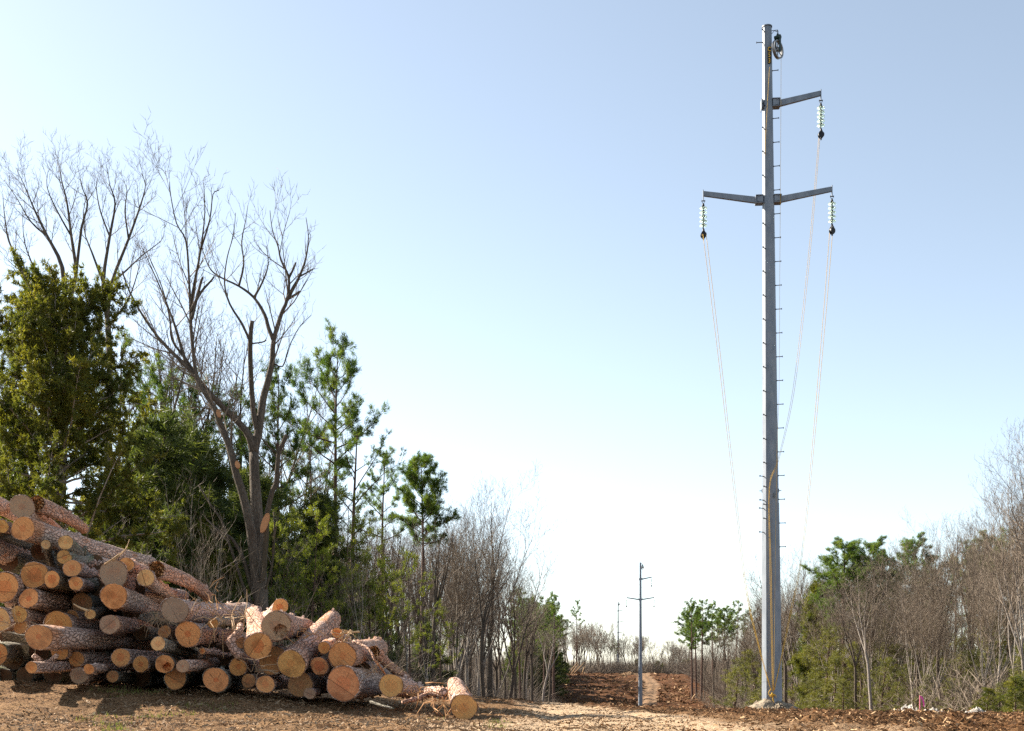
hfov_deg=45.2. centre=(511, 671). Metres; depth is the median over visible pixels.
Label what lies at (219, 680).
log
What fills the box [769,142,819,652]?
pull rope
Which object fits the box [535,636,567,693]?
cedar tree
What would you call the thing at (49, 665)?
log
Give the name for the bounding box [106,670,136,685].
log
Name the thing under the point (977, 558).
bare tree
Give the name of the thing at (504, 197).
sky
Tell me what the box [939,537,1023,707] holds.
bare tree
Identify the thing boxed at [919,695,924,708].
survey stake
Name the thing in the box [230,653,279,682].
dead twigs
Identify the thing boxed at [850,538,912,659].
bare tree
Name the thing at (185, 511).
bare tree
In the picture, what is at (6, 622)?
dead twigs
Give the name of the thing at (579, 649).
bare tree
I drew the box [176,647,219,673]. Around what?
log
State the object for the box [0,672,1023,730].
ground
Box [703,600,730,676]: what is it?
pine tree
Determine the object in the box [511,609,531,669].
pine tree
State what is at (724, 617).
pine tree
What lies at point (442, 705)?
dead twigs
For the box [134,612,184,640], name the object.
dead twigs
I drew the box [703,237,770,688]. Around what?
pull rope
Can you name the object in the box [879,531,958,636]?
pine tree
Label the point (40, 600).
log
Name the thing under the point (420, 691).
dead twigs
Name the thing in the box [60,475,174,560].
bare tree
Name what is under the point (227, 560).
cedar tree
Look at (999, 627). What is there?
bare tree
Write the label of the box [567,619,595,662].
bare tree
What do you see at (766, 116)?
pull rope
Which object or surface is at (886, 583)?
bare tree
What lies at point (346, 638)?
dead twigs
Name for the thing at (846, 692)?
cedar tree
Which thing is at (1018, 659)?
cedar tree
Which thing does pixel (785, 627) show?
bare tree
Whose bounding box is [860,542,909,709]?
bare tree
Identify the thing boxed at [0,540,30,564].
log
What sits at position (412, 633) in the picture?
bare tree
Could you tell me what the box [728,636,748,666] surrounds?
bare tree
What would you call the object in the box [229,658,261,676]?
log
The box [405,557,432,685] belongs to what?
bare tree
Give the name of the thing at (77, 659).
log
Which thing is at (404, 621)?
bare tree
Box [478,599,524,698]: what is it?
bare tree
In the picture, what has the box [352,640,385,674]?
limb
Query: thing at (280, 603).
log
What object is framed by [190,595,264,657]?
dead twigs
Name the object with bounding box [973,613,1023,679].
cedar tree
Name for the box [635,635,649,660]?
bare tree
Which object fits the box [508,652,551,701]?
cedar tree
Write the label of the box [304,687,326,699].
log
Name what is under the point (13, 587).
log
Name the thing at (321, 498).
cedar tree
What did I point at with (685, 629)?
pine tree
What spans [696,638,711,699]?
bare tree
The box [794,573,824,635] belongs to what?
bare tree
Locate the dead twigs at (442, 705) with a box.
[416,678,486,717]
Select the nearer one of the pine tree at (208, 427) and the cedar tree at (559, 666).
the pine tree at (208, 427)
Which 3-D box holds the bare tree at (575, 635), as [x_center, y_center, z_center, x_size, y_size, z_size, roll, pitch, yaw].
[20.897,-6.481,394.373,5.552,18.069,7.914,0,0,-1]
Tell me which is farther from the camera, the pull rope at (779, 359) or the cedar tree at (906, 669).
the cedar tree at (906, 669)
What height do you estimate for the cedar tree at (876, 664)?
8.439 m
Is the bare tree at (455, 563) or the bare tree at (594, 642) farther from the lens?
the bare tree at (594, 642)
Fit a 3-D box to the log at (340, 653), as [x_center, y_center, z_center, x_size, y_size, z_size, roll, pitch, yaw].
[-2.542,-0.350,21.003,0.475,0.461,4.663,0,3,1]
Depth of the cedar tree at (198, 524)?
38.73 m
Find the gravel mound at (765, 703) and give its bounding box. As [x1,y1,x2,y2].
[748,698,797,708]
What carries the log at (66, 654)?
on the log at (49, 665)
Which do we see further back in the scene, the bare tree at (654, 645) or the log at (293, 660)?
the bare tree at (654, 645)
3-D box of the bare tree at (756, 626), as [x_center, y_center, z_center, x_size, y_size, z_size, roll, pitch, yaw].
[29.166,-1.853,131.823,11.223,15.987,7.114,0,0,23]
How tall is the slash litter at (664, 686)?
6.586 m
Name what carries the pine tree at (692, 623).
on the ground at (650, 692)
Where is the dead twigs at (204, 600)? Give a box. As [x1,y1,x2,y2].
[156,578,227,614]
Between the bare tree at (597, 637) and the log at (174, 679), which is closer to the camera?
the log at (174, 679)
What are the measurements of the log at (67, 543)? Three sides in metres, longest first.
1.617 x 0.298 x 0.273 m
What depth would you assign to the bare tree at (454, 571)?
82.75 m
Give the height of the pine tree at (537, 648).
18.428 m
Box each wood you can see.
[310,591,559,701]
[408,648,566,700]
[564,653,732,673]
[668,648,974,703]
[682,610,1023,710]
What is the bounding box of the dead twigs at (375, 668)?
[345,650,406,685]
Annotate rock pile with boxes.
[896,704,917,710]
[964,706,985,712]
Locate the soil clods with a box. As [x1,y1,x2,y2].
[0,679,696,730]
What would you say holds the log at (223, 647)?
on the log at (219, 680)
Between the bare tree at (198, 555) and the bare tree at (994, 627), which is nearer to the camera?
the bare tree at (198, 555)
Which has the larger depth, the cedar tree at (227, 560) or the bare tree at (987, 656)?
the bare tree at (987, 656)
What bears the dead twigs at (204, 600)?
on the log at (171, 605)
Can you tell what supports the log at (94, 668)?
on the log at (114, 676)
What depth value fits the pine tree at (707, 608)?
211.80 m
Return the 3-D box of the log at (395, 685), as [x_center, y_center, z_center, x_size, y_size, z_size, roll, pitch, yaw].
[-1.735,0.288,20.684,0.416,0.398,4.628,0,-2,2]
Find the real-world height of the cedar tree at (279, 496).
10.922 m
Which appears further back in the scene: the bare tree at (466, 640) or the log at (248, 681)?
the bare tree at (466, 640)
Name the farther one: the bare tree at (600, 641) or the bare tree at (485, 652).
the bare tree at (600, 641)
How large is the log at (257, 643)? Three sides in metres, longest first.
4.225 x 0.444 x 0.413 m
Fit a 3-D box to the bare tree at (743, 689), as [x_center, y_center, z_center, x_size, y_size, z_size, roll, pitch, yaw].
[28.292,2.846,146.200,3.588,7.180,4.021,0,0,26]
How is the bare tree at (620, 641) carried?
on the ground at (650, 692)
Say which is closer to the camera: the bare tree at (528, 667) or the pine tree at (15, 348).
the pine tree at (15, 348)
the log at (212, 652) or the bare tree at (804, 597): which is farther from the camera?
the bare tree at (804, 597)
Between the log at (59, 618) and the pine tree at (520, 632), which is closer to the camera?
the log at (59, 618)
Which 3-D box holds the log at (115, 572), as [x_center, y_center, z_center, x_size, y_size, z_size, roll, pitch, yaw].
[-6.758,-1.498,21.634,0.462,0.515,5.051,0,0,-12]
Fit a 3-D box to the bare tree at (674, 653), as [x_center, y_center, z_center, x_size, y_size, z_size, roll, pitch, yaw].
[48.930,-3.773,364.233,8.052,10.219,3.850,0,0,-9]
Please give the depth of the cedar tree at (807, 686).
89.69 m
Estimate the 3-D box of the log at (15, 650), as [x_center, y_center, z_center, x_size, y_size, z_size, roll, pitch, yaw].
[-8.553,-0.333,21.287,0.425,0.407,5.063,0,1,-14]
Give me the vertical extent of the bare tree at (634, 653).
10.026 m
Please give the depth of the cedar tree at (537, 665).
195.39 m
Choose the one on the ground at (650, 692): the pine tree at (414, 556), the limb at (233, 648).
the pine tree at (414, 556)
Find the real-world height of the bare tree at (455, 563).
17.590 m
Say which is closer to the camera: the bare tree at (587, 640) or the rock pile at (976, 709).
the rock pile at (976, 709)
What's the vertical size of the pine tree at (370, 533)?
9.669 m
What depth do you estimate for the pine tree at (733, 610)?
234.97 m
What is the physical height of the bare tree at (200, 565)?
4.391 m
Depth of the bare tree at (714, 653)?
183.34 m
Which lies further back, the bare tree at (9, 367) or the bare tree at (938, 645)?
the bare tree at (938, 645)
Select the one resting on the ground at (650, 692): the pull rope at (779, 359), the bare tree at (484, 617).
the bare tree at (484, 617)
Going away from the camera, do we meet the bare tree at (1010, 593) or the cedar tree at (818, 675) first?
the bare tree at (1010, 593)
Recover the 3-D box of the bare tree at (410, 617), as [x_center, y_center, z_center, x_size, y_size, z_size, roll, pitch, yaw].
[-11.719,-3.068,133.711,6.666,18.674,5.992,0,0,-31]
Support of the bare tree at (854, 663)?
on the ground at (650, 692)
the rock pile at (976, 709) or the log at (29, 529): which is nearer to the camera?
the log at (29, 529)
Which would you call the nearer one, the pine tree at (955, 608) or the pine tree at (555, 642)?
the pine tree at (955, 608)
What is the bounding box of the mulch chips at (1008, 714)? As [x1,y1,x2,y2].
[473,695,1023,730]
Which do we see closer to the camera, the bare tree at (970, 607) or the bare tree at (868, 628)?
the bare tree at (970, 607)
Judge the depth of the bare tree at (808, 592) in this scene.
100.12 m
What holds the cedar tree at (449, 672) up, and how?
on the ground at (650, 692)
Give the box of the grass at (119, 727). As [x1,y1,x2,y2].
[76,684,509,730]
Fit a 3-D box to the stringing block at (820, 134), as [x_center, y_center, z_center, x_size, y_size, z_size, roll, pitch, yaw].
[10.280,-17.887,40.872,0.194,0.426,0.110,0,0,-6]
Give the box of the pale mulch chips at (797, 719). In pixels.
[472,696,1023,730]
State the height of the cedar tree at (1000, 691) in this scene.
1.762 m
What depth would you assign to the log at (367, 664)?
20.80 m
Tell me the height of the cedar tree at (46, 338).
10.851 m
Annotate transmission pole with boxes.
[617,602,623,662]
[627,562,653,705]
[703,24,832,703]
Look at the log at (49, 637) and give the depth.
18.70 m
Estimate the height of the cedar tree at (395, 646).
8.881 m
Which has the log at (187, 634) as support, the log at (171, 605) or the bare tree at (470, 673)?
the log at (171, 605)
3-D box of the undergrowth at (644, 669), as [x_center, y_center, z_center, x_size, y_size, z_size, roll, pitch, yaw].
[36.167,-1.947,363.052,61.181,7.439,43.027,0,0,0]
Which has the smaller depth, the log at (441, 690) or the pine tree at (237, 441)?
the log at (441, 690)
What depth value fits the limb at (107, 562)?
18.89 m
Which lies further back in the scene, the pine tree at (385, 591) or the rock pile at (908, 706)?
the pine tree at (385, 591)
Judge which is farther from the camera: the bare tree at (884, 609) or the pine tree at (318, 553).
the bare tree at (884, 609)
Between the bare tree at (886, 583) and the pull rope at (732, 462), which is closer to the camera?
the pull rope at (732, 462)
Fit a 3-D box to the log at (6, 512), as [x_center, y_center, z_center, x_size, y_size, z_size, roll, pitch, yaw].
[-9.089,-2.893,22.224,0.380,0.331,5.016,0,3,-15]
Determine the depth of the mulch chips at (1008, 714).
15.08 m
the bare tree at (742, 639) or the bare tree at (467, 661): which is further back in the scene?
the bare tree at (742, 639)
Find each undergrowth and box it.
[0,543,563,702]
[565,655,685,673]
[691,638,1022,711]
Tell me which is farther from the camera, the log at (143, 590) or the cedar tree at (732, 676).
the cedar tree at (732, 676)
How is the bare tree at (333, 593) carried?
on the ground at (650, 692)
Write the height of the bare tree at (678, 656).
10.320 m
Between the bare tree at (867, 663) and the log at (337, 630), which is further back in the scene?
the bare tree at (867, 663)
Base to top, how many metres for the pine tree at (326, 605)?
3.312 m
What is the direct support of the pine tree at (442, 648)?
on the ground at (650, 692)
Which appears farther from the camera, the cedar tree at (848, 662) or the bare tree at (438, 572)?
the bare tree at (438, 572)
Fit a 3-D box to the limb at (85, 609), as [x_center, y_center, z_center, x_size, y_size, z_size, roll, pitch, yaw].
[-6.596,-0.974,18.793,0.365,0.146,0.044,0,0,32]
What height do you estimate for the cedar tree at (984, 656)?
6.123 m
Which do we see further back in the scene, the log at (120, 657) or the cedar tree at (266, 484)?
the cedar tree at (266, 484)
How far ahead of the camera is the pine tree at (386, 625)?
50.05 m
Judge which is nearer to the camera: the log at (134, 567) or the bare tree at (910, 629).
the log at (134, 567)
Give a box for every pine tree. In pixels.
[0,266,48,494]
[85,327,156,469]
[124,350,190,448]
[172,367,233,464]
[207,380,253,498]
[232,354,318,518]
[265,317,391,606]
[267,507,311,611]
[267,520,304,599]
[268,584,287,612]
[279,560,308,643]
[280,417,352,535]
[287,501,359,621]
[292,548,350,620]
[316,407,406,638]
[319,488,384,638]
[319,600,346,631]
[323,568,383,640]
[345,510,401,637]
[346,446,406,610]
[360,559,419,657]
[368,604,401,648]
[375,546,443,684]
[389,451,461,683]
[414,608,462,686]
[506,589,528,697]
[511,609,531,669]
[515,595,550,652]
[533,591,569,700]
[533,599,561,700]
[535,596,560,686]
[542,607,564,692]
[546,604,572,635]
[569,599,585,672]
[672,605,718,696]
[673,597,707,700]
[683,599,716,698]
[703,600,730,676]
[703,605,739,672]
[729,599,747,664]
[739,607,757,638]
[791,586,814,684]
[800,535,902,702]
[832,535,916,671]
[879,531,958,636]
[935,557,967,651]
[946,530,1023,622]
[994,526,1023,672]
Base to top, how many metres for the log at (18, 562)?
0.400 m
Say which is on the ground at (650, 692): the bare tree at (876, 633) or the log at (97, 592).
the bare tree at (876, 633)
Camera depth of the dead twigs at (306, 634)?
19.20 m
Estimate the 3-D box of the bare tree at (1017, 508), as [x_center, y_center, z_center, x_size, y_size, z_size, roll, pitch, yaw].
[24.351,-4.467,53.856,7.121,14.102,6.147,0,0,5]
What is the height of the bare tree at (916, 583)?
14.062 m
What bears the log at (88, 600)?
on the log at (79, 615)
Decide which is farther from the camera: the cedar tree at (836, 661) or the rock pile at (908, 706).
the cedar tree at (836, 661)
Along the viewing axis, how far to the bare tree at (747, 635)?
186.00 m
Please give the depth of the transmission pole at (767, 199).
40.82 m
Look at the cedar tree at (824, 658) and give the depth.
95.74 m
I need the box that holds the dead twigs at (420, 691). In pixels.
[393,682,447,709]
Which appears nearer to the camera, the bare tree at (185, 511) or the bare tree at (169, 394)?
the bare tree at (185, 511)
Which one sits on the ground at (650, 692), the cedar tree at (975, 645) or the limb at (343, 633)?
the cedar tree at (975, 645)
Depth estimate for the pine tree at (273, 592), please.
39.98 m
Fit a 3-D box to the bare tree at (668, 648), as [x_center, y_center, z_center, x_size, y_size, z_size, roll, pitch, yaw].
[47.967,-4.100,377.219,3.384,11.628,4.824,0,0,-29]
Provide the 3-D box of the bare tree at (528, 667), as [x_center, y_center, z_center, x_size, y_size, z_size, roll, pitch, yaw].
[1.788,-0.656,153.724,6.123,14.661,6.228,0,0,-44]
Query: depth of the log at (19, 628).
19.28 m
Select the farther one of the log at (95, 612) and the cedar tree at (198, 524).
the cedar tree at (198, 524)
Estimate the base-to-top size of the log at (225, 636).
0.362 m
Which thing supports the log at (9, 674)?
on the ground at (650, 692)
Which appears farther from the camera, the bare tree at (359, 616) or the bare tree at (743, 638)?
the bare tree at (743, 638)
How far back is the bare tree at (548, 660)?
171.89 m
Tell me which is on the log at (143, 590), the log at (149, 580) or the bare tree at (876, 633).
the log at (149, 580)
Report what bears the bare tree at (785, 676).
on the ground at (650, 692)
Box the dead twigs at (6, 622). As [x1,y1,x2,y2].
[0,600,50,632]
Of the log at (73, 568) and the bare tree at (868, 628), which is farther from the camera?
the bare tree at (868, 628)
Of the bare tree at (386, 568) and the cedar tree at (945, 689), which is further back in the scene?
the bare tree at (386, 568)
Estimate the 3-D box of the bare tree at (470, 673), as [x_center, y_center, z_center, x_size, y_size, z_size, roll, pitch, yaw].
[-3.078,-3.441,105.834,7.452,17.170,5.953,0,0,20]
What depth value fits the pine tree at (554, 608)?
181.80 m
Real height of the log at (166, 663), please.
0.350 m
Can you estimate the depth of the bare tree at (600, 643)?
372.79 m
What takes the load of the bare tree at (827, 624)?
on the ground at (650, 692)
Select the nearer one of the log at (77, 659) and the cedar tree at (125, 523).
the log at (77, 659)
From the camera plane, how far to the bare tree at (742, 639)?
153.05 m
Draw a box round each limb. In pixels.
[74,604,89,611]
[104,539,129,564]
[226,623,244,660]
[341,631,359,634]
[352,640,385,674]
[369,700,394,709]
[401,693,427,703]
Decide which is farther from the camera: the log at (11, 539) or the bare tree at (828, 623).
the bare tree at (828, 623)
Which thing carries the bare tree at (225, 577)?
on the ground at (650, 692)
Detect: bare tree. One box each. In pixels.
[0,129,107,528]
[0,273,67,474]
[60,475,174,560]
[69,141,171,469]
[92,260,243,464]
[105,109,325,674]
[113,281,260,447]
[113,491,167,559]
[153,407,237,492]
[153,460,206,593]
[154,302,363,520]
[161,479,244,648]
[176,523,277,603]
[177,536,214,599]
[188,501,246,601]
[236,388,351,583]
[271,512,316,677]
[299,505,391,607]
[307,512,395,609]
[309,560,365,629]
[314,523,432,651]
[325,558,366,628]
[331,543,413,639]
[338,498,388,568]
[339,525,402,627]
[341,532,376,639]
[343,494,398,601]
[360,514,398,594]
[364,501,432,652]
[371,530,413,640]
[371,532,426,664]
[373,532,401,660]
[376,554,415,648]
[383,516,436,621]
[385,529,443,662]
[387,536,426,621]
[389,570,414,653]
[390,587,450,685]
[392,578,432,674]
[395,487,510,677]
[402,514,493,643]
[403,597,438,655]
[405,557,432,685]
[409,543,497,680]
[414,523,487,659]
[421,506,480,656]
[424,515,468,685]
[424,547,467,655]
[426,479,523,696]
[429,575,453,670]
[430,619,500,686]
[431,614,486,680]
[433,533,465,618]
[434,532,476,650]
[435,459,566,695]
[437,568,495,676]
[438,554,548,696]
[445,545,516,692]
[456,518,526,696]
[466,576,517,696]
[468,579,508,669]
[472,532,564,698]
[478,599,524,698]
[483,589,509,694]
[495,570,520,697]
[509,614,553,698]
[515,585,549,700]
[520,601,547,698]
[531,609,579,701]
[535,620,561,701]
[555,627,569,669]
[563,630,572,657]
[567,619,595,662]
[568,624,582,663]
[571,635,585,667]
[572,624,598,670]
[577,621,596,659]
[578,624,598,666]
[583,623,603,661]
[584,623,604,671]
[588,641,612,664]
[589,630,606,661]
[594,632,609,664]
[596,623,616,659]
[600,638,609,658]
[605,631,620,663]
[608,633,627,664]
[614,640,628,662]
[617,648,624,660]
[626,631,650,671]
[631,643,638,669]
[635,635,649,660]
[637,648,650,663]
[647,638,657,672]
[657,644,665,661]
[663,639,673,662]
[665,644,686,663]
[668,643,682,673]
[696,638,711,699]
[705,627,727,680]
[708,632,722,707]
[710,624,728,689]
[716,643,732,700]
[722,632,737,705]
[724,636,751,706]
[727,603,761,695]
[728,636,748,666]
[732,620,756,684]
[733,587,818,705]
[733,617,755,660]
[734,611,760,671]
[735,635,752,706]
[735,673,760,707]
[738,588,784,637]
[738,624,761,677]
[739,543,819,702]
[743,631,789,676]
[744,582,808,699]
[746,542,820,704]
[746,595,795,644]
[749,641,761,694]
[781,549,841,647]
[781,587,804,641]
[781,606,795,648]
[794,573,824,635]
[797,577,862,708]
[811,596,850,701]
[819,570,886,709]
[827,566,880,710]
[829,551,923,699]
[835,549,936,688]
[839,578,892,686]
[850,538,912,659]
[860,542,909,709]
[863,536,933,707]
[868,579,946,672]
[881,507,984,675]
[883,556,971,708]
[884,514,967,696]
[891,576,952,707]
[895,574,982,707]
[907,545,966,667]
[912,540,968,702]
[928,503,1023,674]
[935,639,992,696]
[937,512,1001,687]
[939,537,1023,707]
[952,555,996,665]
[954,521,1003,648]
[955,534,1020,685]
[961,417,1023,679]
[964,554,1023,702]
[972,484,1023,679]
[974,623,1000,697]
[979,418,1023,564]
[984,507,1023,672]
[991,540,1023,642]
[998,477,1021,538]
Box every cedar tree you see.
[0,246,190,583]
[0,443,68,529]
[68,402,228,601]
[78,476,153,550]
[116,502,223,672]
[118,489,246,628]
[137,407,296,646]
[144,410,278,671]
[159,435,304,677]
[177,514,245,647]
[209,532,253,631]
[223,460,310,607]
[228,463,360,637]
[285,480,399,665]
[347,577,438,682]
[410,616,457,687]
[501,634,548,697]
[502,639,513,686]
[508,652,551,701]
[519,631,548,694]
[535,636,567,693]
[535,636,569,696]
[555,643,569,678]
[555,648,569,682]
[556,644,572,666]
[557,656,569,674]
[709,657,759,707]
[734,648,761,706]
[746,667,761,704]
[782,640,804,702]
[785,579,839,707]
[793,623,860,708]
[796,611,864,708]
[798,665,828,708]
[808,654,858,709]
[827,678,860,710]
[839,641,882,708]
[844,660,865,709]
[853,618,909,708]
[856,681,881,710]
[859,656,903,709]
[861,642,913,710]
[878,681,911,710]
[898,621,954,703]
[898,649,929,701]
[909,657,952,709]
[912,674,938,710]
[934,677,961,708]
[940,635,981,709]
[945,620,1003,665]
[946,627,1016,707]
[947,682,965,710]
[957,649,996,700]
[964,687,1002,711]
[967,634,1021,710]
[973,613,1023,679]
[988,674,1023,712]
[989,682,1008,710]
[995,670,1023,710]
[1001,681,1023,710]
[1002,643,1023,690]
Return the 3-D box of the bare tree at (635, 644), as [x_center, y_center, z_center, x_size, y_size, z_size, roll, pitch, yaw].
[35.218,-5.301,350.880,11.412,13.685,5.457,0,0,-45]
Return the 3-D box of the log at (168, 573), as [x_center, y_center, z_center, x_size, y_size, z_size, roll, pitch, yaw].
[-5.797,-1.581,21.924,0.348,0.320,5.005,0,-1,-5]
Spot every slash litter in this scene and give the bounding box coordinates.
[555,671,704,706]
[557,672,696,704]
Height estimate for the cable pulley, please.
0.946 m
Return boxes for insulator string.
[699,200,706,226]
[817,100,824,126]
[828,195,835,222]
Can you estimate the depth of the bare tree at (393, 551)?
65.54 m
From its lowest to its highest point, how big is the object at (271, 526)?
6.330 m
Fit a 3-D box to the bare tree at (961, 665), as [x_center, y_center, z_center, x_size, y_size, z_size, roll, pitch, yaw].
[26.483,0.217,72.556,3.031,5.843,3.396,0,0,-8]
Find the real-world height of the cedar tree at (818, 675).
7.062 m
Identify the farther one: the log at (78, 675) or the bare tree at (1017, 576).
the bare tree at (1017, 576)
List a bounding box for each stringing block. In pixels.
[700,228,706,238]
[818,127,823,139]
[829,223,834,235]
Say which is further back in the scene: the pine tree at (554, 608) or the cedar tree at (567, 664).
the cedar tree at (567, 664)
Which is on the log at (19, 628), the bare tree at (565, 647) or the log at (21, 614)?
the log at (21, 614)
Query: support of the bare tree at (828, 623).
on the ground at (650, 692)
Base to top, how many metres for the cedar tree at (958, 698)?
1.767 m
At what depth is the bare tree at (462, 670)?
87.54 m
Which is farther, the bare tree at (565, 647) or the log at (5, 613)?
the bare tree at (565, 647)
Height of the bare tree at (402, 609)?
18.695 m
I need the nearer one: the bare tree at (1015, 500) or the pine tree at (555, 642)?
the bare tree at (1015, 500)
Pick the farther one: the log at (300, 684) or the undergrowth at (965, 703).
the undergrowth at (965, 703)
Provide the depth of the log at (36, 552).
21.14 m
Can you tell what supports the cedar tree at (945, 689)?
on the ground at (650, 692)
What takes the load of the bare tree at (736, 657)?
on the ground at (650, 692)
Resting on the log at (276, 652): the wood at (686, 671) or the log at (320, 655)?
the log at (320, 655)
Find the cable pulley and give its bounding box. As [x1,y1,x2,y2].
[772,30,783,59]
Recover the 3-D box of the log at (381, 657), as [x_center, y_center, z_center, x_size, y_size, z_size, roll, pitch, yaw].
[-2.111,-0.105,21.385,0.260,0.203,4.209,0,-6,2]
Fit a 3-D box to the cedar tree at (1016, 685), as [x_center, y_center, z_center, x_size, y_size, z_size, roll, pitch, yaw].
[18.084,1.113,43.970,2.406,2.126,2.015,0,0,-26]
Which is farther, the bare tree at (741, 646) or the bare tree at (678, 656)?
the bare tree at (678, 656)
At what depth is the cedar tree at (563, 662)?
280.59 m
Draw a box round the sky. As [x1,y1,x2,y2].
[0,0,1023,664]
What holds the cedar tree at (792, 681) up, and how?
on the ground at (650, 692)
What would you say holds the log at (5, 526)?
on the log at (11, 539)
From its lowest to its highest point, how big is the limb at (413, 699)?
0.160 m
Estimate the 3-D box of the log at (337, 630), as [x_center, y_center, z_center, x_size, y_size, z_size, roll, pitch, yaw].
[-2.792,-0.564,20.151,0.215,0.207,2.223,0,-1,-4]
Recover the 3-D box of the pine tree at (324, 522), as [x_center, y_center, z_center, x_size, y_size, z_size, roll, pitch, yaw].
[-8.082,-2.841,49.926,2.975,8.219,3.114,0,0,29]
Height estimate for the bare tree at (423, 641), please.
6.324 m
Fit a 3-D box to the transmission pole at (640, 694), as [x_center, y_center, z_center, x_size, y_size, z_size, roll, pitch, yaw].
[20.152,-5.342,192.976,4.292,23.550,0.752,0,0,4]
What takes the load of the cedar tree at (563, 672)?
on the ground at (650, 692)
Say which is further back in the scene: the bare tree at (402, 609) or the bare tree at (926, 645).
the bare tree at (402, 609)
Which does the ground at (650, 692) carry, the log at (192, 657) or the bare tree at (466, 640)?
the bare tree at (466, 640)
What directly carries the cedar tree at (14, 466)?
on the ground at (650, 692)
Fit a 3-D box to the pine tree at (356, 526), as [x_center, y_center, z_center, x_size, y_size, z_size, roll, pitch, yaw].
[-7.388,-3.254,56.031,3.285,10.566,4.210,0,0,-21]
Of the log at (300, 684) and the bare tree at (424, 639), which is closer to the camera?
the log at (300, 684)
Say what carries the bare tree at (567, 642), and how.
on the ground at (650, 692)
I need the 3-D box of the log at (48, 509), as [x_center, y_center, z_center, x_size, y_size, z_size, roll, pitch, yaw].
[-7.993,-2.748,21.925,0.358,0.290,4.417,0,1,-9]
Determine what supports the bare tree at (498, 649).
on the ground at (650, 692)
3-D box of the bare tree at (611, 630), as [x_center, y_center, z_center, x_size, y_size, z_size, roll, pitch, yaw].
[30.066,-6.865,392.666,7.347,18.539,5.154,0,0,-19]
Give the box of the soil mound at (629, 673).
[622,671,637,674]
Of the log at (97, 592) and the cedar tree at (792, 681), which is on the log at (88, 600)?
the log at (97, 592)
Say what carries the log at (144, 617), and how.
on the log at (113, 624)
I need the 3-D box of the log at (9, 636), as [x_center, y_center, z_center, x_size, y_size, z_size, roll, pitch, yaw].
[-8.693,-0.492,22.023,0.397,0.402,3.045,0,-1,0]
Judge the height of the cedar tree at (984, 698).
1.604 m
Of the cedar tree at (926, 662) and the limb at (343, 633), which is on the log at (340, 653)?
the limb at (343, 633)
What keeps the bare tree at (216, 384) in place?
on the ground at (650, 692)
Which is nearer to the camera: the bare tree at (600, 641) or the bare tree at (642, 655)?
the bare tree at (642, 655)
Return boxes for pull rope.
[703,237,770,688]
[706,235,770,687]
[765,67,769,148]
[769,139,818,690]
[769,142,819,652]
[774,151,780,635]
[774,233,829,689]
[775,242,831,685]
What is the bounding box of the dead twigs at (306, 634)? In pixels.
[272,627,326,643]
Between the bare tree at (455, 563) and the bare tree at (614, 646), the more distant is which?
the bare tree at (614, 646)
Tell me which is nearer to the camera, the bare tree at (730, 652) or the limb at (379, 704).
the limb at (379, 704)
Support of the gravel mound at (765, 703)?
on the ground at (650, 692)
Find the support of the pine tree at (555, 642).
on the ground at (650, 692)
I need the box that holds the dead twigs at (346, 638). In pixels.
[329,629,358,648]
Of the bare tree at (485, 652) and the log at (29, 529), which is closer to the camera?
the log at (29, 529)
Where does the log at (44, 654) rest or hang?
on the log at (22, 673)
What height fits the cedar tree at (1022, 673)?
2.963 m
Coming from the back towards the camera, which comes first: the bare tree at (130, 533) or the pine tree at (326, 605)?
the pine tree at (326, 605)
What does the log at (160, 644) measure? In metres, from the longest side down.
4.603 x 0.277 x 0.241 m
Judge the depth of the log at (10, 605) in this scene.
19.66 m
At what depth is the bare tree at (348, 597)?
44.14 m
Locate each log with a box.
[0,497,16,520]
[0,518,11,534]
[0,532,32,550]
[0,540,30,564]
[0,553,62,573]
[0,571,27,604]
[0,607,45,631]
[0,631,26,648]
[0,640,29,664]
[0,669,16,680]
[3,650,32,669]
[4,603,16,607]
[9,495,62,528]
[11,516,156,566]
[11,605,47,623]
[13,621,42,633]
[16,667,45,681]
[18,588,72,612]
[20,561,87,596]
[25,624,154,651]
[25,653,83,673]
[28,647,68,660]
[31,495,88,533]
[31,544,63,566]
[41,540,58,568]
[43,611,99,628]
[43,671,94,683]
[44,570,99,592]
[51,649,95,659]
[57,546,93,563]
[58,535,83,555]
[63,558,101,577]
[66,610,105,624]
[68,576,94,591]
[69,650,112,666]
[70,667,110,684]
[72,592,122,615]
[83,663,135,674]
[84,606,107,618]
[92,554,136,578]
[92,576,104,596]
[96,650,112,655]
[98,560,135,590]
[99,583,160,615]
[99,615,153,635]
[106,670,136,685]
[111,648,169,666]
[120,557,148,574]
[122,611,179,627]
[133,625,177,641]
[133,655,187,673]
[135,578,188,602]
[137,569,178,597]
[148,560,213,601]
[150,636,197,657]
[155,654,181,672]
[158,624,176,639]
[160,597,251,623]
[164,667,204,689]
[175,621,233,647]
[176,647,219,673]
[187,654,228,673]
[199,648,258,659]
[202,628,245,647]
[202,666,246,693]
[208,615,245,628]
[215,643,246,666]
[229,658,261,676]
[236,637,287,648]
[242,673,288,689]
[243,604,271,658]
[256,674,285,692]
[259,646,327,675]
[261,609,313,641]
[262,598,287,616]
[277,608,340,677]
[288,672,328,696]
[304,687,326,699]
[310,655,332,676]
[315,651,328,656]
[318,637,339,655]
[327,665,385,701]
[328,636,387,667]
[331,628,351,641]
[353,660,390,674]
[368,646,409,678]
[378,674,427,701]
[423,686,448,697]
[445,677,478,719]
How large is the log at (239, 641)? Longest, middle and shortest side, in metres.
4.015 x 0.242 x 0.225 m

